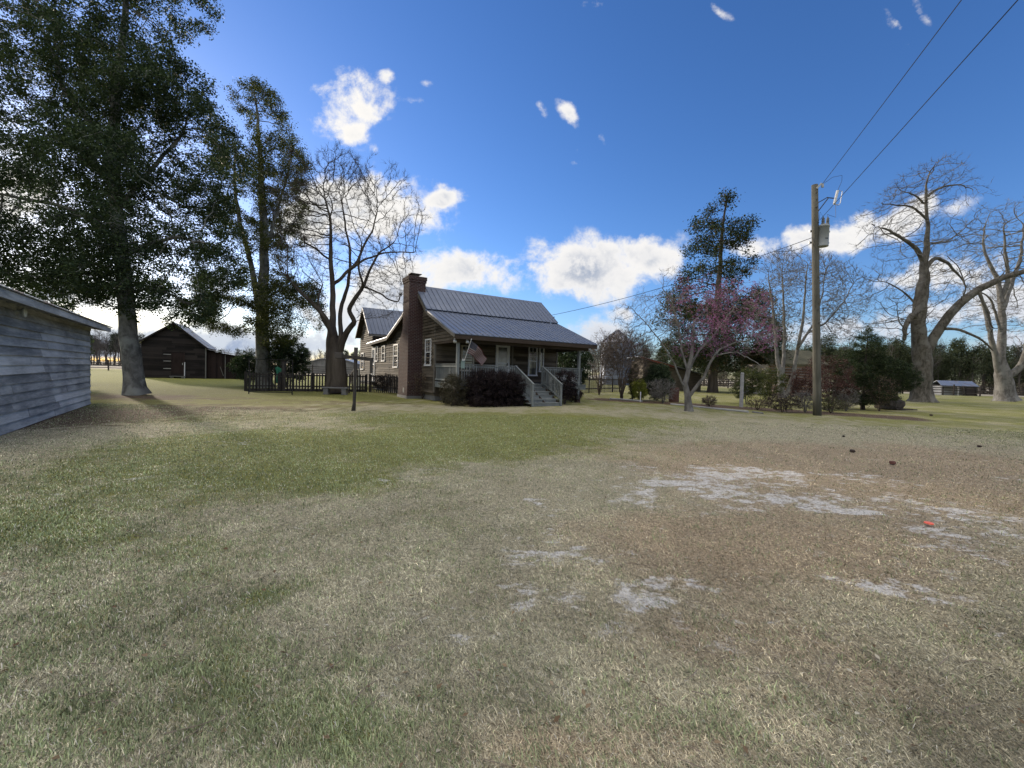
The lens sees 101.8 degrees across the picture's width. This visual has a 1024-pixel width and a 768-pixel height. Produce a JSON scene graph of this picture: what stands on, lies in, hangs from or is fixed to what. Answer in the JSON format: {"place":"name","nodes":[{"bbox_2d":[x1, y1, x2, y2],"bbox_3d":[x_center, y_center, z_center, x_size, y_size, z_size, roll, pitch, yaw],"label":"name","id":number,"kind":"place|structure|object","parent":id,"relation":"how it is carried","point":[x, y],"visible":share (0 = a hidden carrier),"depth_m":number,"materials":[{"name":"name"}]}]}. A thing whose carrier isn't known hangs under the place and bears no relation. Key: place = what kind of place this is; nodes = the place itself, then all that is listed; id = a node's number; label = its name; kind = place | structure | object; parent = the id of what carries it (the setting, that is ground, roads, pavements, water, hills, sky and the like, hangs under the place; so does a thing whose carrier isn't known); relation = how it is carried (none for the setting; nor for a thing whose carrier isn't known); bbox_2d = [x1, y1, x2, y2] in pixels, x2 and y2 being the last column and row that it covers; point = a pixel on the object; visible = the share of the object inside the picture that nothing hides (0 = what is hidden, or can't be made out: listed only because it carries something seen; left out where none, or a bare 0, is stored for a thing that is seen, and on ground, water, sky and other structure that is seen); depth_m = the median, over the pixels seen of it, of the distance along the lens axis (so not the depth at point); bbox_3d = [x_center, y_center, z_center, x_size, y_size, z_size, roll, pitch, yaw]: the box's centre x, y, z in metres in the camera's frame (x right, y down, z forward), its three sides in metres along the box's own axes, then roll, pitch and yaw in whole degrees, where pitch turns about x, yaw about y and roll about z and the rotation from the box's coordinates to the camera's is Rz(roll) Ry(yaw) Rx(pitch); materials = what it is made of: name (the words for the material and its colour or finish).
{"place":"outdoors","nodes":[
{"label":"outdoors","id":0,"kind":"place"},
{"bbox_2d":[304,358,359,374],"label":"long shed","id":1,"kind":"structure","parent":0,"point":[320,364],"depth_m":95.36,"materials":[{"name":"metal"}]},
{"bbox_2d":[0,361,1023,767],"bbox_3d":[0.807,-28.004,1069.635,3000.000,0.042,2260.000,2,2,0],"label":"lawn","id":2,"kind":"structure","parent":0,"point":[962,413],"depth_m":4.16,"materials":[{"name":"green plant"}]},
{"bbox_2d":[15,284,94,353],"bbox_3d":[-29.248,-3.091,26.121,4.447,6.274,4.947,0,2,-41],"label":"evergreen bush","id":3,"kind":"object","parent":2,"relation":"on","point":[69,307],"visible":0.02,"depth_m":26.16,"materials":[{"name":"green plant"}]},
{"bbox_2d":[0,284,112,435],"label":"board shed","id":4,"kind":"structure","parent":2,"relation":"on","point":[45,358],"depth_m":10.37,"materials":[{"name":"wood"}]},
{"bbox_2d":[0,0,262,395],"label":"evergreen tree","id":5,"kind":"object","parent":2,"relation":"on","point":[108,221],"visible":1,"depth_m":18.57,"materials":[{"name":"green plant"}]},
{"bbox_2d":[139,322,241,378],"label":"log barn","id":6,"kind":"structure","parent":2,"relation":"on","point":[166,352],"depth_m":43.55,"materials":[{"name":"wood"}]},
{"bbox_2d":[171,352,184,374],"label":"door","id":7,"kind":"structure","parent":6,"relation":"in","point":[177,359],"depth_m":43.43,"materials":[{"name":"wood"}]},
{"bbox_2d":[90,329,359,364],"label":"woodland","id":8,"kind":"object","parent":2,"relation":"on","point":[105,345],"visible":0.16,"depth_m":157.15,"materials":[{"name":"green plant"}]},
{"bbox_2d":[90,360,359,373],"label":"rail fence","id":9,"kind":"object","parent":2,"relation":"on","point":[108,365],"visible":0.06,"depth_m":69.10,"materials":[{"name":"wood"}]},
{"bbox_2d":[90,353,359,364],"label":"thicket","id":10,"kind":"object","parent":2,"relation":"on","point":[103,362],"visible":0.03,"depth_m":158.75,"materials":[{"name":"plant"}]},
{"bbox_2d":[224,349,255,382],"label":"holly bush","id":11,"kind":"object","parent":2,"relation":"on","point":[242,363],"visible":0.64,"depth_m":30.30,"materials":[{"name":"green plant"}]},
{"bbox_2d":[169,74,329,387],"bbox_3d":[-17.474,-10.486,28.968,9.628,21.641,8.130,2,2,0],"label":"evergreen tree","id":12,"kind":"object","parent":2,"relation":"on","point":[264,300],"visible":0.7,"depth_m":28.50,"materials":[{"name":"green plant"}]},
{"bbox_2d":[248,359,292,394],"bbox_3d":[-13.357,-0.398,23.037,2.340,1.950,0.056,1,2,-6],"label":"metal frame panel","id":13,"kind":"object","parent":2,"relation":"on","point":[249,376],"visible":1,"depth_m":23.01,"materials":[{"name":"black metal"}]},
{"bbox_2d":[281,361,285,388],"bbox_3d":[-14.781,-0.541,26.907,0.220,1.940,0.220,2,2,0],"label":"wooden post","id":14,"kind":"object","parent":2,"relation":"on","point":[283,365],"visible":0.56,"depth_m":26.82,"materials":[{"name":"brown wood"}]},
{"bbox_2d":[275,365,280,382],"bbox_3d":[-15.050,-0.675,26.850,0.493,1.224,0.162,2,2,0],"label":"green cloth","id":15,"kind":"object","parent":14,"relation":"hanging from","point":[278,370],"visible":0.58,"depth_m":26.84,"materials":[{"name":"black fabric"}]},
{"bbox_2d":[265,334,311,387],"bbox_3d":[-16.481,-1.753,30.572,3.279,4.081,3.131,0,2,-38],"label":"holly bush","id":16,"kind":"object","parent":2,"relation":"on","point":[298,357],"visible":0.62,"depth_m":30.19,"materials":[{"name":"green plant"}]},
{"bbox_2d":[244,371,367,391],"bbox_3d":[-13.100,-0.123,26.876,7.148,1.204,0.188,1,2,-25],"label":"picket fence","id":17,"kind":"object","parent":2,"relation":"on","point":[279,386],"visible":0.73,"depth_m":26.36,"materials":[{"name":"brown wood"}]},
{"bbox_2d":[321,387,349,394],"bbox_3d":[-10.403,0.407,24.519,1.500,0.430,0.400,2,2,-3],"label":"bench","id":18,"kind":"object","parent":2,"relation":"on","point":[344,390],"visible":0.98,"depth_m":24.36,"materials":[{"name":"concrete"}]},
{"bbox_2d":[262,139,431,393],"bbox_3d":[-9.964,-6.763,24.992,9.053,14.890,8.259,1,2,-31],"label":"crape myrtle tree","id":19,"kind":"object","parent":2,"relation":"on","point":[336,372],"visible":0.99,"depth_m":24.56,"materials":[{"name":"brown plant"}]},
{"bbox_2d":[335,347,373,410],"bbox_3d":[-5.857,-0.148,15.438,1.406,2.418,0.221,2,2,0],"label":"clothesline post","id":20,"kind":"object","parent":2,"relation":"on","point":[356,357],"visible":0.94,"depth_m":15.38,"materials":[{"name":"brown wood"}]},
{"bbox_2d":[369,374,397,393],"bbox_3d":[-7.881,0.004,27.343,4.399,1.224,0.576,3,2,35],"label":"picket fence","id":21,"kind":"object","parent":2,"relation":"on","point":[374,387],"visible":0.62,"depth_m":27.74,"materials":[{"name":"brown wood"}]},
{"bbox_2d":[373,373,393,391],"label":"shrub","id":22,"kind":"object","parent":2,"relation":"on","point":[380,377],"visible":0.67,"depth_m":27.72,"materials":[{"name":"green plant"}]},
{"bbox_2d":[408,371,427,398],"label":"hedge bush","id":23,"kind":"object","parent":2,"relation":"on","point":[420,388],"visible":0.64,"depth_m":22.80,"materials":[{"name":"green plant"}]},
{"bbox_2d":[437,371,469,406],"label":"hedge","id":24,"kind":"object","parent":2,"relation":"on","point":[451,380],"visible":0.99,"depth_m":19.05,"materials":[{"name":"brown plant"}]},
{"bbox_2d":[350,272,597,406],"bbox_3d":[-4.554,-2.799,29.281,9.710,7.010,22.319,1,2,-32],"label":"farmhouse","id":25,"kind":"object","parent":2,"relation":"on","point":[431,332],"visible":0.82,"depth_m":23.13,"materials":[{"name":"brown"}]},
{"bbox_2d":[360,353,363,369],"bbox_3d":[-12.796,-1.941,35.621,0.140,1.430,1.060,1,2,-32],"label":"window","id":26,"kind":"structure","parent":25,"relation":"in","point":[362,366],"depth_m":35.65,"materials":[{"name":"white paint"}]},
{"bbox_2d":[371,347,374,380],"bbox_3d":[-10.807,-1.541,32.458,0.130,2.620,0.900,1,2,-32],"label":"side door","id":27,"kind":"structure","parent":25,"relation":"in","point":[373,349],"depth_m":32.40,"materials":[{"name":"white paint"}]},
{"bbox_2d":[374,346,377,361],"bbox_3d":[-10.282,-2.273,31.631,0.130,1.160,0.760,1,2,-32],"label":"window","id":28,"kind":"structure","parent":25,"relation":"in","point":[376,346],"depth_m":31.73,"materials":[{"name":"white paint"}]},
{"bbox_2d":[381,345,385,361],"bbox_3d":[-9.265,-2.199,30.011,0.130,1.160,0.930,1,2,-32],"label":"window","id":29,"kind":"structure","parent":25,"relation":"in","point":[382,354],"depth_m":30.05,"materials":[{"name":"white glass"}]},
{"bbox_2d":[392,344,398,367],"bbox_3d":[-7.672,-1.847,27.458,0.130,1.550,1.090,1,2,-32],"label":"window","id":30,"kind":"structure","parent":25,"relation":"in","point":[397,347],"depth_m":27.46,"materials":[{"name":"white paint"}]},
{"bbox_2d":[424,338,431,365],"bbox_3d":[-4.520,-1.702,22.430,0.130,1.460,0.920,1,2,-32],"label":"window","id":31,"kind":"structure","parent":25,"relation":"in","point":[426,340],"depth_m":22.43,"materials":[{"name":"white paint"}]},
{"bbox_2d":[461,360,464,368],"bbox_3d":[-2.292,-0.955,19.438,0.184,0.460,0.130,1,2,-32],"label":"control box","id":32,"kind":"object","parent":25,"relation":"attached to","point":[463,364],"visible":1,"depth_m":19.41,"materials":[{"name":"grey paint"}]},
{"bbox_2d":[460,345,473,370],"bbox_3d":[-2.419,-1.394,22.680,0.840,1.410,0.130,1,2,-32],"label":"window","id":33,"kind":"structure","parent":25,"relation":"in","point":[469,357],"depth_m":22.65,"materials":[{"name":"white glass"}]},
{"bbox_2d":[464,339,486,365],"bbox_3d":[-1.702,-1.466,19.526,1.032,1.240,0.593,1,2,-32],"label":"flag","id":34,"kind":"object","parent":25,"relation":"attached to","point":[475,350],"visible":1,"depth_m":19.43,"materials":[{"name":"multicoloured fabric"}]},
{"bbox_2d":[495,345,509,372],"bbox_3d":[-0.553,-1.182,23.858,0.920,2.150,0.130,1,2,-32],"label":"front door","id":35,"kind":"structure","parent":25,"relation":"in","point":[500,359],"depth_m":23.84,"materials":[{"name":"white paint"}]},
{"bbox_2d":[527,347,537,375],"bbox_3d":[1.237,-1.356,24.961,0.700,1.760,0.150,1,2,-32],"label":"door","id":36,"kind":"structure","parent":25,"relation":"in","point":[532,352],"depth_m":24.96,"materials":[{"name":"white paint"}]},
{"bbox_2d":[538,348,543,371],"bbox_3d":[1.780,-1.475,25.283,0.400,1.510,0.170,1,2,-32],"label":"window","id":37,"kind":"structure","parent":25,"relation":"in","point":[541,350],"depth_m":25.26,"materials":[{"name":"white paint"}]},
{"bbox_2d":[464,367,527,406],"bbox_3d":[-0.758,0.196,19.676,3.042,2.007,1.573,1,2,-31],"label":"hedge","id":38,"kind":"object","parent":2,"relation":"on","point":[508,387],"visible":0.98,"depth_m":19.35,"materials":[{"name":"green plant"}]},
{"bbox_2d":[2,396,1023,767],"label":"fallen leaves","id":39,"kind":"object","parent":2,"relation":"on","point":[496,632],"visible":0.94,"depth_m":2.24,"materials":[{"name":"brown plant"}]},
{"bbox_2d":[12,416,1023,767],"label":"loose twigs","id":40,"kind":"object","parent":2,"relation":"on","point":[466,670],"visible":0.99,"depth_m":2.35,"materials":[{"name":"brown wood"}]},
{"bbox_2d":[551,369,578,403],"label":"shrub","id":41,"kind":"object","parent":2,"relation":"on","point":[567,386],"visible":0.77,"depth_m":21.55,"materials":[{"name":"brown plant"}]},
{"bbox_2d":[566,387,583,401],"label":"shrub","id":42,"kind":"object","parent":2,"relation":"on","point":[576,394],"visible":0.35,"depth_m":23.31,"materials":[{"name":"green plant"}]},
{"bbox_2d":[557,351,594,384],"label":"evergreen bush","id":43,"kind":"object","parent":2,"relation":"on","point":[567,360],"visible":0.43,"depth_m":30.32,"materials":[{"name":"green plant"}]},
{"bbox_2d":[581,377,623,392],"bbox_3d":[8.003,0.095,37.837,0.614,1.377,8.585,3,2,42],"label":"picket fence","id":44,"kind":"object","parent":2,"relation":"on","point":[591,386],"visible":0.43,"depth_m":37.60,"materials":[{"name":"brown wood"}]},
{"bbox_2d":[586,340,619,394],"bbox_3d":[7.001,-1.292,32.962,3.209,4.383,3.196,1,2,-33],"label":"crape myrtle","id":45,"kind":"object","parent":2,"relation":"on","point":[598,377],"visible":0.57,"depth_m":32.58,"materials":[{"name":"brown plant"}]},
{"bbox_2d":[590,328,617,389],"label":"flowering tree","id":46,"kind":"object","parent":2,"relation":"on","point":[599,349],"visible":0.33,"depth_m":45.96,"materials":[{"name":"brown plant"}]},
{"bbox_2d":[610,398,641,401],"bbox_3d":[7.364,1.024,26.852,0.277,0.120,2.386,0,2,-42],"label":"edging timber","id":47,"kind":"object","parent":2,"relation":"on","point":[625,399],"visible":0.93,"depth_m":26.91,"materials":[{"name":"grey wood"}]},
{"bbox_2d":[595,328,658,398],"bbox_3d":[7.622,-1.414,27.443,4.282,4.979,4.061,2,2,0],"label":"crape myrtle","id":48,"kind":"object","parent":2,"relation":"on","point":[642,359],"visible":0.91,"depth_m":27.12,"materials":[{"name":"brown plant"}]},
{"bbox_2d":[627,364,638,398],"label":"conifer shrub","id":49,"kind":"object","parent":2,"relation":"on","point":[630,388],"visible":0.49,"depth_m":27.91,"materials":[{"name":"green plant"}]},
{"bbox_2d":[631,378,647,399],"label":"conifer shrub","id":50,"kind":"object","parent":2,"relation":"on","point":[639,386],"visible":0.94,"depth_m":26.43,"materials":[{"name":"green plant"}]},
{"bbox_2d":[641,362,674,400],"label":"evergreen bush","id":51,"kind":"object","parent":2,"relation":"on","point":[657,373],"visible":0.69,"depth_m":27.08,"materials":[{"name":"green plant"}]},
{"bbox_2d":[646,377,677,402],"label":"bare shrub","id":52,"kind":"object","parent":2,"relation":"on","point":[659,392],"visible":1,"depth_m":25.11,"materials":[{"name":"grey plant"}]},
{"bbox_2d":[669,388,678,401],"bbox_3d":[10.456,0.697,26.821,0.620,0.925,0.620,2,2,0],"label":"barrel","id":53,"kind":"object","parent":2,"relation":"on","point":[675,398],"visible":0.69,"depth_m":26.56,"materials":[{"name":"brown wood"}]},
{"bbox_2d":[670,403,711,408],"bbox_3d":[9.829,1.214,22.863,0.207,0.100,2.650,1,2,-28],"label":"edging timber","id":54,"kind":"object","parent":2,"relation":"on","point":[693,406],"visible":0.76,"depth_m":22.58,"materials":[{"name":"grey wood"}]},
{"bbox_2d":[611,266,781,411],"bbox_3d":[8.611,-2.114,19.928,8.153,6.860,4.140,2,2,0],"label":"redbud tree","id":55,"kind":"object","parent":2,"relation":"on","point":[688,405],"visible":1,"depth_m":19.75,"materials":[{"name":"pink plant"}]},
{"bbox_2d":[701,395,718,405],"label":"grass tuft","id":56,"kind":"object","parent":2,"relation":"on","point":[708,399],"visible":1,"depth_m":23.54,"materials":[{"name":"beige plant"}]},
{"bbox_2d":[646,187,794,392],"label":"magnolia tree","id":57,"kind":"object","parent":2,"relation":"on","point":[718,247],"visible":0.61,"depth_m":46.36,"materials":[{"name":"green plant"}]},
{"bbox_2d":[712,407,748,412],"bbox_3d":[10.850,1.299,20.717,0.112,0.110,1.903,1,2,-27],"label":"edging timber","id":58,"kind":"object","parent":2,"relation":"on","point":[730,410],"visible":0.86,"depth_m":20.63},
{"bbox_2d":[739,373,743,406],"bbox_3d":[13.145,0.349,23.794,0.204,2.003,0.190,2,2,0],"label":"wooden post","id":59,"kind":"object","parent":2,"relation":"on","point":[741,390],"visible":0.87,"depth_m":23.72,"materials":[{"name":"grey wood"}]},
{"bbox_2d":[728,367,764,403],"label":"evergreen bush","id":60,"kind":"object","parent":2,"relation":"on","point":[754,377],"visible":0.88,"depth_m":26.32,"materials":[{"name":"green plant"}]},
{"bbox_2d":[746,397,770,409],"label":"shrub","id":61,"kind":"object","parent":2,"relation":"on","point":[757,402],"visible":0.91,"depth_m":21.75,"materials":[{"name":"green plant"}]},
{"bbox_2d":[755,367,788,403],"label":"evergreen bush","id":62,"kind":"object","parent":2,"relation":"on","point":[767,378],"visible":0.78,"depth_m":26.99,"materials":[{"name":"green plant"}]},
{"bbox_2d":[763,391,801,412],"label":"shrub","id":63,"kind":"object","parent":2,"relation":"on","point":[785,403],"visible":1,"depth_m":20.48,"materials":[{"name":"brown plant"}]},
{"bbox_2d":[738,349,828,395],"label":"log cabin","id":64,"kind":"object","parent":2,"relation":"on","point":[803,357],"visible":0.2,"depth_m":44.36,"materials":[{"name":"brown wood"}]},
{"bbox_2d":[558,328,1023,394],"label":"woodland","id":65,"kind":"object","parent":2,"relation":"on","point":[959,362],"visible":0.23,"depth_m":85.37,"materials":[{"name":"green plant"}]},
{"bbox_2d":[794,389,812,412],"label":"shrub","id":66,"kind":"object","parent":2,"relation":"on","point":[804,399],"visible":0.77,"depth_m":20.82,"materials":[{"name":"brown plant"}]},
{"bbox_2d":[788,364,823,404],"bbox_3d":[17.889,0.102,25.470,1.935,2.633,1.888,2,2,0],"label":"red leaf shrub","id":67,"kind":"object","parent":2,"relation":"on","point":[803,382],"visible":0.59,"depth_m":25.36,"materials":[{"name":"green plant"}]},
{"bbox_2d":[743,246,873,397],"bbox_3d":[26.161,-5.402,37.194,10.653,13.842,6.460,2,2,0],"label":"bare tree","id":68,"kind":"object","parent":2,"relation":"on","point":[781,366],"visible":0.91,"depth_m":36.38,"materials":[{"name":"grey plant"}]},
{"bbox_2d":[808,175,842,415],"bbox_3d":[14.424,-3.970,19.270,1.401,11.017,0.578,2,2,0],"label":"utility pole","id":69,"kind":"object","parent":2,"relation":"on","point":[820,235],"visible":0.99,"depth_m":19.27,"materials":[{"name":"brown wood"}]},
{"bbox_2d":[554,238,810,314],"bbox_3d":[7.825,-5.636,23.751,14.984,2.926,0.025,3,2,36],"label":"service wire","id":70,"kind":"object","parent":69,"relation":"attached to","point":[692,278],"visible":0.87,"depth_m":22.18,"materials":[{"name":"black metal"}]},
{"bbox_2d":[823,0,961,182],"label":"power line","id":71,"kind":"object","parent":69,"relation":"attached to","point":[900,80],"visible":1,"depth_m":12.03,"materials":[{"name":"black metal"}]},
{"bbox_2d":[823,0,1017,215],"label":"power line","id":72,"kind":"object","parent":69,"relation":"attached to","point":[932,94],"visible":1,"depth_m":10.31,"materials":[{"name":"black metal"}]},
{"bbox_2d":[806,354,859,408],"bbox_3d":[18.035,-0.116,23.423,2.886,3.190,2.282,2,2,0],"label":"red leaf shrub","id":73,"kind":"object","parent":2,"relation":"on","point":[826,390],"visible":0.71,"depth_m":23.20,"materials":[{"name":"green plant"}]},
{"bbox_2d":[822,394,850,412],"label":"shrub","id":74,"kind":"object","parent":2,"relation":"on","point":[839,403],"visible":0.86,"depth_m":21.10,"materials":[{"name":"green plant"}]},
{"bbox_2d":[832,387,860,410],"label":"shrub","id":75,"kind":"object","parent":2,"relation":"on","point":[846,397],"visible":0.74,"depth_m":22.68,"materials":[{"name":"grey plant"}]},
{"bbox_2d":[701,373,1023,394],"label":"underbrush","id":76,"kind":"object","parent":2,"relation":"on","point":[732,385],"visible":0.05,"depth_m":85.27,"materials":[{"name":"plant"}]},
{"bbox_2d":[702,378,1023,395],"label":"rail fence","id":77,"kind":"object","parent":2,"relation":"on","point":[953,390],"visible":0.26,"depth_m":64.43,"materials":[{"name":"wood"}]},
{"bbox_2d":[828,324,924,409],"bbox_3d":[21.473,-0.994,24.617,5.095,5.069,3.104,2,2,0],"label":"cedar tree","id":78,"kind":"object","parent":2,"relation":"on","point":[902,372],"visible":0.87,"depth_m":24.13,"materials":[{"name":"green plant"}]},
{"bbox_2d":[864,375,902,410],"bbox_3d":[20.877,0.450,23.603,1.888,2.219,1.905,0,2,-39],"label":"bare shrub","id":79,"kind":"object","parent":2,"relation":"on","point":[881,402],"visible":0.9,"depth_m":23.52,"materials":[{"name":"brown plant"}]},
{"bbox_2d":[874,399,916,409],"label":"shrub","id":80,"kind":"object","parent":2,"relation":"on","point":[899,405],"visible":0.7,"depth_m":25.12,"materials":[{"name":"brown plant"}]},
{"bbox_2d":[838,150,1023,402],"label":"pecan tree","id":81,"kind":"object","parent":2,"relation":"on","point":[923,345],"visible":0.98,"depth_m":37.03,"materials":[{"name":"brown plant"}]},
{"bbox_2d":[933,380,978,395],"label":"field shelter","id":82,"kind":"object","parent":2,"relation":"on","point":[949,384],"visible":0.76,"depth_m":66.70,"materials":[{"name":"metal"}]},
{"bbox_2d":[931,197,1023,401],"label":"pecan tree","id":83,"kind":"object","parent":2,"relation":"on","point":[1004,374],"visible":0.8,"depth_m":45.21,"materials":[{"name":"grey plant"}]},
{"bbox_2d":[0,0,1023,384],"label":"sky","id":84,"kind":"structure","parent":0,"point":[560,155],"materials":[{"name":"blue"}]},
{"bbox_2d":[600,329,633,384],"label":"tree","id":85,"kind":"object","parent":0,"point":[616,376],"visible":0.16,"depth_m":69.50,"materials":[{"name":"plant"}]},
{"bbox_2d":[628,356,707,390],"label":"barn","id":86,"kind":"structure","parent":0,"point":[694,378],"depth_m":49.98,"materials":[{"name":"brown wood"}]}
]}

